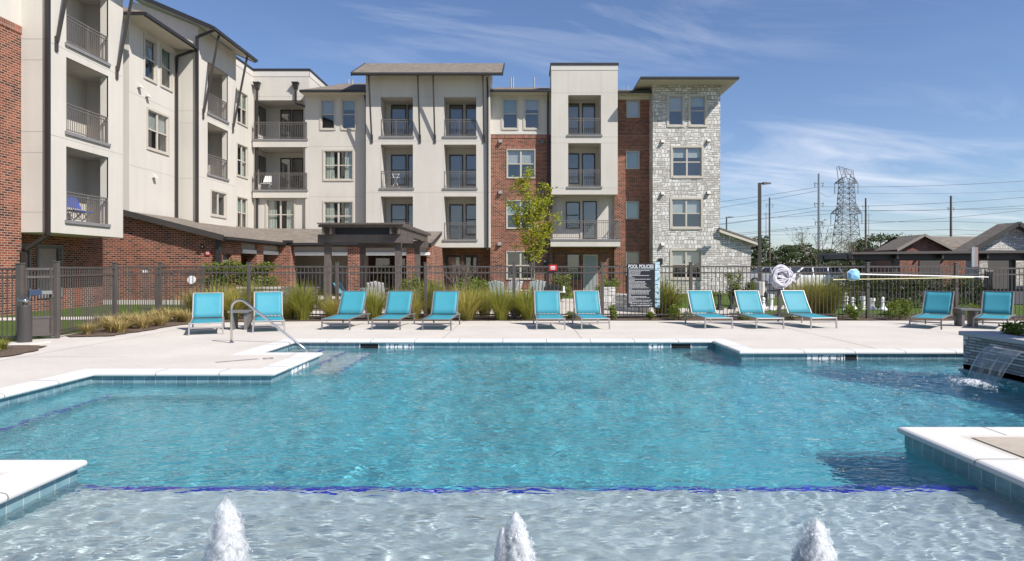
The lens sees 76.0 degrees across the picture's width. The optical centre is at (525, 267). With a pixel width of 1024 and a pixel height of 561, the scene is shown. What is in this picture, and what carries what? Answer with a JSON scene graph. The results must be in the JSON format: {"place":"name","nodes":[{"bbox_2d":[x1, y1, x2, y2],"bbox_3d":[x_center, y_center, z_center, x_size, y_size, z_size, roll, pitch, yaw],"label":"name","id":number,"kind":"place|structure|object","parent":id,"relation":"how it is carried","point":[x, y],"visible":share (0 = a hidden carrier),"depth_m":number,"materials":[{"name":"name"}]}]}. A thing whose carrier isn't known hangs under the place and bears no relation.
{"place":"outdoors","nodes":[
{"label":"outdoors","id":0,"kind":"place"},
{"bbox_2d":[213,284,253,319],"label":"ornamental grass","id":1,"kind":"object","parent":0,"point":[230,299],"depth_m":19.03,"materials":[{"name":"plant"}]},
{"bbox_2d":[278,278,338,319],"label":"ornamental grass","id":2,"kind":"object","parent":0,"point":[303,309],"depth_m":18.94,"materials":[{"name":"plant"}]},
{"bbox_2d":[313,303,322,310],"bbox_3d":[-10.100,1.525,26.050,6.200,0.001,5.100,0,0,0],"label":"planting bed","id":3,"kind":"object","parent":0,"point":[318,307],"depth_m":24.69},
{"bbox_2d":[197,259,280,294],"bbox_3d":[-11.230,0.565,25.611,3.233,1.911,0.942,0,0,0],"label":"hedge","id":4,"kind":"object","parent":3,"relation":"on","point":[220,275],"visible":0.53,"depth_m":25.49,"materials":[{"name":"green plant"}]},
{"bbox_2d":[312,294,340,316],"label":"ornamental grass","id":5,"kind":"object","parent":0,"point":[331,309],"depth_m":19.11,"materials":[{"name":"plant"}]},
{"bbox_2d":[359,284,388,319],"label":"ornamental grass","id":6,"kind":"object","parent":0,"point":[374,305],"depth_m":19.01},
{"bbox_2d":[408,290,431,318],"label":"ornamental grass","id":7,"kind":"object","parent":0,"point":[417,308],"depth_m":19.20,"materials":[{"name":"plant"}]},
{"bbox_2d":[401,278,453,315],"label":"ornamental grass","id":8,"kind":"object","parent":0,"point":[429,295],"depth_m":19.96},
{"bbox_2d":[432,283,498,319],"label":"ornamental grass","id":9,"kind":"object","parent":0,"point":[468,306],"depth_m":18.95,"materials":[{"name":"plant"}]},
{"bbox_2d":[264,294,694,315],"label":"patio","id":10,"kind":"structure","parent":0,"point":[564,304],"depth_m":23.10,"materials":[{"name":"concrete"}]},
{"bbox_2d":[317,223,430,306],"bbox_3d":[-5.920,-0.045,27.150,3.400,3.170,7.200,0,0,0],"label":"pergola","id":11,"kind":"object","parent":10,"relation":"on","point":[398,237],"visible":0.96,"depth_m":24.19,"materials":[{"name":"brown wood"}]},
{"bbox_2d":[503,162,561,294],"bbox_3d":[0.312,-1.391,27.089,2.023,5.924,2.209,0,0,-44],"label":"young tree","id":12,"kind":"object","parent":10,"relation":"on","point":[533,231],"visible":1,"depth_m":26.93,"materials":[{"name":"green plant"}]},
{"bbox_2d":[551,273,572,300],"bbox_3d":[1.608,0.847,29.957,1.074,1.356,1.158,0,0,0],"label":"leafy shrub","id":13,"kind":"object","parent":10,"relation":"on","point":[558,281],"visible":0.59,"depth_m":29.88,"materials":[{"name":"green plant"}]},
{"bbox_2d":[600,287,614,308],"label":"stone wall","id":14,"kind":"structure","parent":10,"relation":"on","point":[607,296],"depth_m":24.60,"materials":[{"name":"stone"}]},
{"bbox_2d":[616,293,651,312],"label":"stone wall","id":15,"kind":"structure","parent":10,"relation":"on","point":[625,305],"depth_m":23.22,"materials":[{"name":"stone"}]},
{"bbox_2d":[478,283,522,319],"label":"ornamental grass","id":16,"kind":"object","parent":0,"point":[500,306],"depth_m":18.92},
{"bbox_2d":[0,347,1023,560],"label":"water","id":17,"kind":"structure","parent":0,"point":[563,453],"depth_m":5.70,"materials":[{"name":"liquid"}]},
{"bbox_2d":[207,498,252,560],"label":"water jet","id":18,"kind":"object","parent":17,"relation":"in","point":[227,541],"visible":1,"depth_m":3.47,"materials":[{"name":"white liquid"}]},
{"bbox_2d":[494,512,539,560],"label":"water jet","id":19,"kind":"object","parent":17,"relation":"on","point":[513,546],"visible":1,"depth_m":3.47,"materials":[{"name":"white liquid"}]},
{"bbox_2d":[793,520,836,560],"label":"water jet","id":20,"kind":"object","parent":17,"relation":"on","point":[813,546],"visible":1,"depth_m":3.47,"materials":[{"name":"white liquid"}]},
{"bbox_2d":[923,374,1017,389],"bbox_3d":[6.589,1.651,9.624,0.910,0.051,1.358,0,0,-11],"label":"splash","id":21,"kind":"object","parent":17,"relation":"on","point":[975,381],"visible":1,"depth_m":9.51,"materials":[{"name":"white"}]},
{"bbox_2d":[0,321,1023,475],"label":"pool deck","id":22,"kind":"structure","parent":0,"point":[180,348],"depth_m":14.34,"materials":[{"name":"concrete"}]},
{"bbox_2d":[0,345,45,356],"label":"planting bed","id":23,"kind":"object","parent":22,"relation":"on","point":[14,350],"visible":1,"depth_m":12.07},
{"bbox_2d":[8,295,50,344],"bbox_3d":[-10.030,1.021,13.125,0.680,1.038,0.550,0,0,0],"label":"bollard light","id":24,"kind":"object","parent":22,"relation":"on","point":[24,323],"visible":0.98,"depth_m":13.06,"materials":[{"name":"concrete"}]},
{"bbox_2d":[52,261,159,338],"bbox_3d":[-10.614,0.708,16.753,0.319,1.705,5.395,0,0,-8],"label":"pool fence","id":25,"kind":"object","parent":22,"relation":"on","point":[57,276],"visible":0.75,"depth_m":15.90,"materials":[{"name":"metal"}]},
{"bbox_2d":[24,268,52,335],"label":"pool gate","id":26,"kind":"structure","parent":25,"relation":"attached to","point":[42,325],"depth_m":13.97,"materials":[{"name":"black"}]},
{"bbox_2d":[66,321,189,336],"bbox_3d":[-9.942,1.500,16.456,1.916,0.001,4.288,0,0,0],"label":"planting bed","id":27,"kind":"object","parent":22,"relation":"on","point":[100,332],"visible":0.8,"depth_m":15.74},
{"bbox_2d":[103,315,137,332],"bbox_3d":[-9.467,1.298,15.308,0.940,0.405,0.954,0,0,39],"label":"dry grass tuft","id":28,"kind":"object","parent":27,"relation":"on","point":[120,328],"visible":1,"depth_m":15.25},
{"bbox_2d":[188,292,224,335],"bbox_3d":[-7.633,1.066,15.724,0.734,0.913,1.833,0,0,-24],"label":"sun lounger","id":29,"kind":"object","parent":22,"relation":"on","point":[207,304],"visible":1,"depth_m":16.04,"materials":[{"name":"fabric"}]},
{"bbox_2d":[227,310,252,329],"bbox_3d":[-7.079,1.288,16.300,0.490,0.465,0.520,0,0,-8],"label":"side table","id":30,"kind":"object","parent":22,"relation":"on","point":[247,319],"visible":0.88,"depth_m":16.18,"materials":[{"name":"grey concrete"}]},
{"bbox_2d":[228,299,307,350],"bbox_3d":[-5.115,1.247,13.300,1.820,1.243,0.110,0,0,0],"label":"pool handrail","id":31,"kind":"object","parent":22,"relation":"on","point":[264,317],"visible":0.92,"depth_m":13.28,"materials":[{"name":"silver metal"}]},
{"bbox_2d":[252,291,284,332],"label":"sun lounger","id":32,"kind":"object","parent":22,"relation":"on","point":[267,303],"visible":0.92,"depth_m":16.72,"materials":[{"name":"fabric"}]},
{"bbox_2d":[321,291,370,329],"bbox_3d":[-4.621,1.066,17.004,0.734,0.913,1.833,0,0,3],"label":"sun lounger","id":33,"kind":"object","parent":22,"relation":"on","point":[352,301],"visible":1,"depth_m":17.35,"materials":[{"name":"fabric"}]},
{"bbox_2d":[371,291,415,329],"bbox_3d":[-3.385,1.066,17.004,0.734,0.913,1.833,0,0,3],"label":"sun lounger","id":34,"kind":"object","parent":22,"relation":"on","point":[398,301],"visible":1,"depth_m":17.34,"materials":[{"name":"blue metal"}]},
{"bbox_2d":[422,291,460,329],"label":"sun lounger","id":35,"kind":"object","parent":22,"relation":"on","point":[444,306],"visible":1,"depth_m":17.27,"materials":[{"name":"fabric"}]},
{"bbox_2d":[0,339,1023,504],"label":"pool coping","id":36,"kind":"object","parent":22,"relation":"on","point":[19,478],"visible":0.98,"depth_m":8.52,"materials":[{"name":"concrete"}]},
{"bbox_2d":[533,291,565,329],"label":"sun lounger","id":37,"kind":"object","parent":22,"relation":"on","point":[546,301],"visible":1,"depth_m":17.41,"materials":[{"name":"fabric"}]},
{"bbox_2d":[571,291,609,329],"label":"sun lounger","id":38,"kind":"object","parent":22,"relation":"on","point":[586,301],"visible":0.99,"depth_m":17.47,"materials":[{"name":"fabric"}]},
{"bbox_2d":[171,316,1023,321],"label":"planting bed","id":39,"kind":"object","parent":22,"relation":"on","point":[311,318],"visible":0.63,"depth_m":19.50,"materials":[{"name":"soil"}]},
{"bbox_2d":[843,303,866,319],"bbox_3d":[9.546,1.270,19.113,0.565,0.512,0.654,0,0,0],"label":"leafy shrub","id":40,"kind":"object","parent":39,"relation":"on","point":[850,310],"visible":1,"depth_m":19.00,"materials":[{"name":"green plant"}]},
{"bbox_2d":[883,296,913,319],"bbox_3d":[10.874,1.174,19.121,0.809,0.706,0.775,0,0,0],"label":"leafy shrub","id":41,"kind":"object","parent":39,"relation":"on","point":[897,303],"visible":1,"depth_m":19.05,"materials":[{"name":"green plant"}]},
{"bbox_2d":[683,290,732,328],"bbox_3d":[4.780,1.066,17.336,0.734,0.913,1.833,0,0,-4],"label":"sun lounger","id":42,"kind":"object","parent":22,"relation":"on","point":[701,304],"visible":1,"depth_m":17.67,"materials":[{"name":"fabric"}]},
{"bbox_2d":[729,290,784,328],"bbox_3d":[6.034,1.066,17.251,0.734,0.913,1.833,0,0,-4],"label":"sun lounger","id":43,"kind":"object","parent":22,"relation":"on","point":[748,301],"visible":0.91,"depth_m":17.61,"materials":[{"name":"fabric"}]},
{"bbox_2d":[774,290,837,328],"bbox_3d":[7.367,1.066,17.363,0.734,0.913,1.833,0,0,-8],"label":"sun lounger","id":44,"kind":"object","parent":22,"relation":"on","point":[795,302],"visible":0.99,"depth_m":17.71,"materials":[{"name":"fabric"}]},
{"bbox_2d":[909,291,956,329],"bbox_3d":[10.623,1.066,17.056,0.734,0.913,1.833,0,0,44],"label":"sun lounger","id":45,"kind":"object","parent":22,"relation":"on","point":[939,303],"visible":1,"depth_m":17.27,"materials":[{"name":"fabric"}]},
{"bbox_2d":[953,308,981,326],"bbox_3d":[11.549,1.288,17.200,0.490,0.465,0.520,0,0,8],"label":"side table","id":46,"kind":"object","parent":22,"relation":"on","point":[960,315],"visible":0.92,"depth_m":17.10,"materials":[{"name":"grey concrete"}]},
{"bbox_2d":[958,331,1023,385],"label":"fountain planter","id":47,"kind":"object","parent":22,"relation":"on","point":[975,343],"visible":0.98,"depth_m":10.01,"materials":[{"name":"stone"}]},
{"bbox_2d":[998,322,1023,334],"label":"leafy shrub","id":48,"kind":"object","parent":47,"relation":"on","point":[1011,328],"visible":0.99,"depth_m":10.24,"materials":[{"name":"green plant"}]},
{"bbox_2d":[972,291,1015,327],"bbox_3d":[12.131,1.066,16.943,0.734,0.913,1.833,0,0,42],"label":"sun lounger","id":49,"kind":"object","parent":22,"relation":"on","point":[993,303],"visible":0.91,"depth_m":17.18,"materials":[{"name":"fabric"}]},
{"bbox_2d":[0,294,1023,341],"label":"lawn","id":50,"kind":"structure","parent":0,"point":[877,311],"depth_m":21.86,"materials":[{"name":"plant"}]},
{"bbox_2d":[0,263,25,340],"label":"pool fence","id":51,"kind":"object","parent":50,"relation":"on","point":[19,280],"visible":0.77,"depth_m":13.70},
{"bbox_2d":[0,0,257,315],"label":"apartment wing","id":52,"kind":"structure","parent":50,"relation":"on","point":[111,111],"depth_m":25.76,"materials":[{"name":"paint"}]},
{"bbox_2d":[37,244,62,298],"bbox_3d":[-17.900,0.120,24.175,0.800,1.960,1.310,0,0,0],"label":"window","id":53,"kind":"structure","parent":52,"relation":"in","point":[46,254],"depth_m":24.24,"materials":[{"name":"grey"}]},
{"bbox_2d":[143,33,157,84],"bbox_3d":[-17.350,-9.440,29.680,0.800,2.000,1.080,0,0,0],"label":"window","id":54,"kind":"structure","parent":52,"relation":"in","point":[148,45],"depth_m":30.07,"materials":[{"name":"blue"}]},
{"bbox_2d":[146,106,169,155],"bbox_3d":[-17.350,-6.285,30.310,0.800,1.910,1.880,0,0,0],"label":"window","id":55,"kind":"structure","parent":52,"relation":"in","point":[156,124],"depth_m":30.85,"materials":[{"name":"grey"}]},
{"bbox_2d":[160,43,172,92],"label":"window","id":56,"kind":"structure","parent":52,"relation":"in","point":[165,56],"depth_m":31.41,"materials":[{"name":"grey"}]},
{"bbox_2d":[210,189,226,218],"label":"window","id":57,"kind":"structure","parent":52,"relation":"in","point":[217,199],"depth_m":34.95,"materials":[{"name":"grey"}]},
{"bbox_2d":[237,88,247,127],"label":"window","id":58,"kind":"structure","parent":52,"relation":"in","point":[242,114],"depth_m":39.13,"materials":[{"name":"grey"}]},
{"bbox_2d":[237,142,247,178],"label":"window","id":59,"kind":"structure","parent":52,"relation":"in","point":[242,152],"depth_m":39.13,"materials":[{"name":"grey"}]},
{"bbox_2d":[237,195,247,226],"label":"window","id":60,"kind":"structure","parent":52,"relation":"in","point":[242,204],"depth_m":39.13,"materials":[{"name":"grey"}]},
{"bbox_2d":[156,267,203,309],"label":"lawn gate","id":61,"kind":"structure","parent":50,"relation":"on","point":[189,279],"depth_m":24.18,"materials":[{"name":"black metal"}]},
{"bbox_2d":[157,262,1023,318],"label":"pool fence","id":62,"kind":"object","parent":50,"relation":"on","point":[867,266],"visible":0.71,"depth_m":19.49,"materials":[{"name":"metal"}]},
{"bbox_2d":[627,262,659,307],"bbox_3d":[3.487,0.500,19.419,0.968,1.359,0.023,0,0,0],"label":"pool policies sign","id":63,"kind":"object","parent":62,"relation":"attached to","point":[638,277],"visible":1,"depth_m":19.41,"materials":[{"name":"black"}]},
{"bbox_2d":[770,264,793,294],"bbox_3d":[7.537,0.338,19.318,0.681,0.887,0.244,0,0,0],"label":"hose coil","id":64,"kind":"object","parent":62,"relation":"hanging from","point":[778,270],"visible":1,"depth_m":19.24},
{"bbox_2d":[847,269,988,280],"bbox_3d":[11.560,0.201,19.256,4.168,0.347,0.193,0,0,0],"label":"leaf net","id":65,"kind":"object","parent":62,"relation":"attached to","point":[853,274],"visible":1,"depth_m":19.31,"materials":[{"name":"white plastic"}]},
{"bbox_2d":[724,270,743,304],"bbox_3d":[8.645,0.780,27.057,0.845,1.488,1.132,0,0,0],"label":"leafy shrub","id":66,"kind":"object","parent":50,"relation":"on","point":[733,284],"visible":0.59,"depth_m":27.09,"materials":[{"name":"green plant"}]},
{"bbox_2d":[828,273,990,307],"bbox_3d":[14.851,0.862,25.450,6.447,1.456,0.971,0,0,0],"label":"hedge","id":67,"kind":"object","parent":50,"relation":"on","point":[976,289],"visible":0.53,"depth_m":25.36,"materials":[{"name":"green plant"}]},
{"bbox_2d":[505,285,560,319],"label":"ornamental grass","id":68,"kind":"object","parent":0,"point":[525,306],"depth_m":18.98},
{"bbox_2d":[123,0,1023,267],"label":"sky","id":69,"kind":"structure","parent":0,"point":[918,95],"materials":[{"name":"blue"}]},
{"bbox_2d":[643,274,695,316],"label":"ornamental grass","id":70,"kind":"object","parent":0,"point":[664,302],"depth_m":19.86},
{"bbox_2d":[318,268,1022,305],"bbox_3d":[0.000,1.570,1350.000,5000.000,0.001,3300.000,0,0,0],"label":"ground","id":71,"kind":"structure","parent":0,"point":[859,303],"depth_m":29.85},
{"bbox_2d":[103,210,444,303],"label":"brick clubhouse","id":72,"kind":"structure","parent":71,"relation":"on","point":[149,240],"depth_m":27.90,"materials":[{"name":"brick"}]},
{"bbox_2d":[252,63,757,293],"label":"apartment building","id":73,"kind":"structure","parent":71,"relation":"on","point":[633,176],"depth_m":39.80,"materials":[{"name":"paint"}]},
{"bbox_2d":[265,198,295,228],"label":"window","id":74,"kind":"structure","parent":73,"relation":"in","point":[280,213],"depth_m":40.17,"materials":[{"name":"grey"}]},
{"bbox_2d":[319,98,335,129],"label":"window","id":75,"kind":"structure","parent":73,"relation":"in","point":[327,106],"depth_m":39.93,"materials":[{"name":"blue"}]},
{"bbox_2d":[323,149,353,180],"bbox_3d":[-11.371,-6.240,40.150,1.906,1.920,0.800,0,0,0],"label":"window","id":76,"kind":"structure","parent":73,"relation":"in","point":[339,163],"depth_m":39.96,"materials":[{"name":"grey"}]},
{"bbox_2d":[323,200,353,222],"bbox_3d":[-11.371,-3.160,40.150,1.906,1.880,0.800,0,0,0],"label":"window","id":77,"kind":"structure","parent":73,"relation":"in","point":[336,211],"depth_m":39.95,"materials":[{"name":"grey"}]},
{"bbox_2d":[340,98,356,129],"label":"window","id":78,"kind":"structure","parent":73,"relation":"in","point":[348,106],"depth_m":39.94,"materials":[{"name":"blue"}]},
{"bbox_2d":[446,255,460,284],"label":"window","id":79,"kind":"structure","parent":73,"relation":"in","point":[449,258],"depth_m":41.65,"materials":[{"name":"grey glass"}]},
{"bbox_2d":[464,255,477,284],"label":"window","id":80,"kind":"structure","parent":73,"relation":"in","point":[469,260],"depth_m":41.65,"materials":[{"name":"grey glass"}]},
{"bbox_2d":[501,97,518,129],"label":"window","id":81,"kind":"structure","parent":73,"relation":"in","point":[509,105],"depth_m":40.03,"materials":[{"name":"grey"}]},
{"bbox_2d":[506,149,534,177],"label":"window","id":82,"kind":"structure","parent":73,"relation":"in","point":[516,159],"depth_m":40.04,"materials":[{"name":"grey"}]},
{"bbox_2d":[506,200,534,228],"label":"window","id":83,"kind":"structure","parent":73,"relation":"in","point":[508,213],"depth_m":40.04,"materials":[{"name":"grey"}]},
{"bbox_2d":[506,251,534,279],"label":"window","id":84,"kind":"structure","parent":73,"relation":"in","point":[511,256],"depth_m":40.65,"materials":[{"name":"grey"}]},
{"bbox_2d":[523,97,540,129],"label":"window","id":85,"kind":"structure","parent":73,"relation":"in","point":[531,105],"depth_m":40.03,"materials":[{"name":"grey"}]},
{"bbox_2d":[566,253,579,279],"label":"window","id":86,"kind":"structure","parent":73,"relation":"in","point":[572,259],"depth_m":40.54,"materials":[{"name":"grey glass"}]},
{"bbox_2d":[583,255,597,290],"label":"entrance door","id":87,"kind":"structure","parent":73,"relation":"in","point":[588,260],"depth_m":40.49,"materials":[{"name":"grey"}]},
{"bbox_2d":[626,201,638,218],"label":"window","id":88,"kind":"structure","parent":73,"relation":"in","point":[632,207],"depth_m":40.43,"materials":[{"name":"blue"}]},
{"bbox_2d":[626,100,639,117],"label":"window","id":89,"kind":"structure","parent":73,"relation":"in","point":[632,107],"depth_m":40.43,"materials":[{"name":"grey"}]},
{"bbox_2d":[626,151,639,168],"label":"window","id":90,"kind":"structure","parent":73,"relation":"in","point":[632,157],"depth_m":40.43,"materials":[{"name":"blue"}]},
{"bbox_2d":[667,94,684,126],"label":"window","id":91,"kind":"structure","parent":73,"relation":"in","point":[675,105],"depth_m":39.26,"materials":[{"name":"blue"}]},
{"bbox_2d":[670,197,702,228],"bbox_3d":[9.604,-3.265,39.550,1.976,1.910,0.800,0,0,0],"label":"window","id":92,"kind":"structure","parent":73,"relation":"in","point":[684,214],"depth_m":39.33,"materials":[{"name":"blue"}]},
{"bbox_2d":[670,249,702,279],"bbox_3d":[9.595,-0.220,39.550,1.957,1.880,0.800,0,0,0],"label":"window","id":93,"kind":"structure","parent":73,"relation":"in","point":[678,257],"depth_m":39.33,"materials":[{"name":"grey"}]},
{"bbox_2d":[670,145,703,177],"bbox_3d":[9.641,-6.340,39.550,1.976,1.960,0.800,0,0,0],"label":"window","id":94,"kind":"structure","parent":73,"relation":"in","point":[685,160],"depth_m":39.34,"materials":[{"name":"blue"}]},
{"bbox_2d":[688,94,706,126],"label":"window","id":95,"kind":"structure","parent":73,"relation":"in","point":[697,106],"depth_m":39.33,"materials":[{"name":"blue"}]},
{"bbox_2d":[751,235,772,270],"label":"tree","id":96,"kind":"object","parent":71,"relation":"on","point":[754,252],"visible":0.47,"depth_m":93.67,"materials":[{"name":"green plant"}]},
{"bbox_2d":[771,244,805,267],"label":"tree","id":97,"kind":"object","parent":71,"relation":"on","point":[786,255],"visible":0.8,"depth_m":104.24,"materials":[{"name":"green plant"}]},
{"bbox_2d":[784,242,824,265],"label":"tree","id":98,"kind":"object","parent":71,"relation":"on","point":[802,259],"visible":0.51,"depth_m":113.94,"materials":[{"name":"green plant"}]},
{"bbox_2d":[814,174,823,265],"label":"utility pole","id":99,"kind":"object","parent":71,"relation":"on","point":[818,225],"visible":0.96,"depth_m":164.75,"materials":[{"name":"wood"}]},
{"bbox_2d":[830,166,861,265],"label":"lattice tower","id":100,"kind":"structure","parent":71,"relation":"on","point":[854,182],"depth_m":281.02,"materials":[{"name":"silver metal"}]},
{"bbox_2d":[851,232,911,250],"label":"tree","id":101,"kind":"object","parent":71,"relation":"on","point":[881,240],"visible":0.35,"depth_m":107.74,"materials":[{"name":"green plant"}]},
{"bbox_2d":[772,268,841,313],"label":"ornamental grass","id":102,"kind":"object","parent":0,"point":[805,288],"depth_m":20.18,"materials":[{"name":"plant"}]},
{"bbox_2d":[793,273,862,315],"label":"ornamental grass","id":103,"kind":"object","parent":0,"point":[834,301],"depth_m":20.30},
{"bbox_2d":[753,281,1022,303],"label":"parking lot","id":104,"kind":"structure","parent":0,"point":[1017,293],"depth_m":42.99,"materials":[{"name":"asphalt"}]},
{"bbox_2d":[755,182,771,295],"bbox_3d":[13.367,-1.635,37.000,0.900,6.410,0.560,0,0,0],"label":"light pole","id":105,"kind":"object","parent":104,"relation":"on","point":[761,288],"visible":0.74,"depth_m":36.92,"materials":[{"name":"metal"}]},
{"bbox_2d":[768,267,845,289],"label":"parked suv","id":106,"kind":"object","parent":104,"relation":"on","point":[808,269],"visible":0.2,"depth_m":43.14,"materials":[{"name":"white"}]},
{"bbox_2d":[785,219,854,265],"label":"young street tree","id":107,"kind":"object","parent":104,"relation":"on","point":[801,240],"visible":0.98,"depth_m":74.33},
{"bbox_2d":[817,250,1023,289],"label":"carport","id":108,"kind":"object","parent":104,"relation":"on","point":[1012,257],"visible":0.84,"depth_m":42.60,"materials":[{"name":"brown"}]},
{"bbox_2d":[863,234,975,285],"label":"brick garage","id":109,"kind":"structure","parent":0,"point":[924,242],"depth_m":55.02,"materials":[{"name":"brick"}]},
{"bbox_2d":[919,261,940,285],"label":"garage door","id":110,"kind":"structure","parent":109,"relation":"in","point":[921,263],"depth_m":54.94,"materials":[{"name":"grey"}]},
{"bbox_2d":[953,221,1023,288],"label":"stone garage","id":111,"kind":"structure","parent":0,"point":[1007,236],"depth_m":48.50,"materials":[{"name":"grey"}]},
{"bbox_2d":[988,261,1008,288],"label":"garage door","id":112,"kind":"structure","parent":111,"relation":"in","point":[991,264],"depth_m":48.62,"materials":[{"name":"grey"}]},
{"bbox_2d":[972,437,1023,456],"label":"aggregate paving","id":113,"kind":"structure","parent":0,"point":[1014,445],"depth_m":5.68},
{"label":"pool basin","id":114,"kind":"structure","parent":0,"visible":0},
{"bbox_2d":[0,343,1023,516],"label":"pool waterline tile","id":115,"kind":"object","parent":114,"relation":"attached to","point":[58,483],"visible":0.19,"depth_m":9.56,"materials":[{"name":"tile"}]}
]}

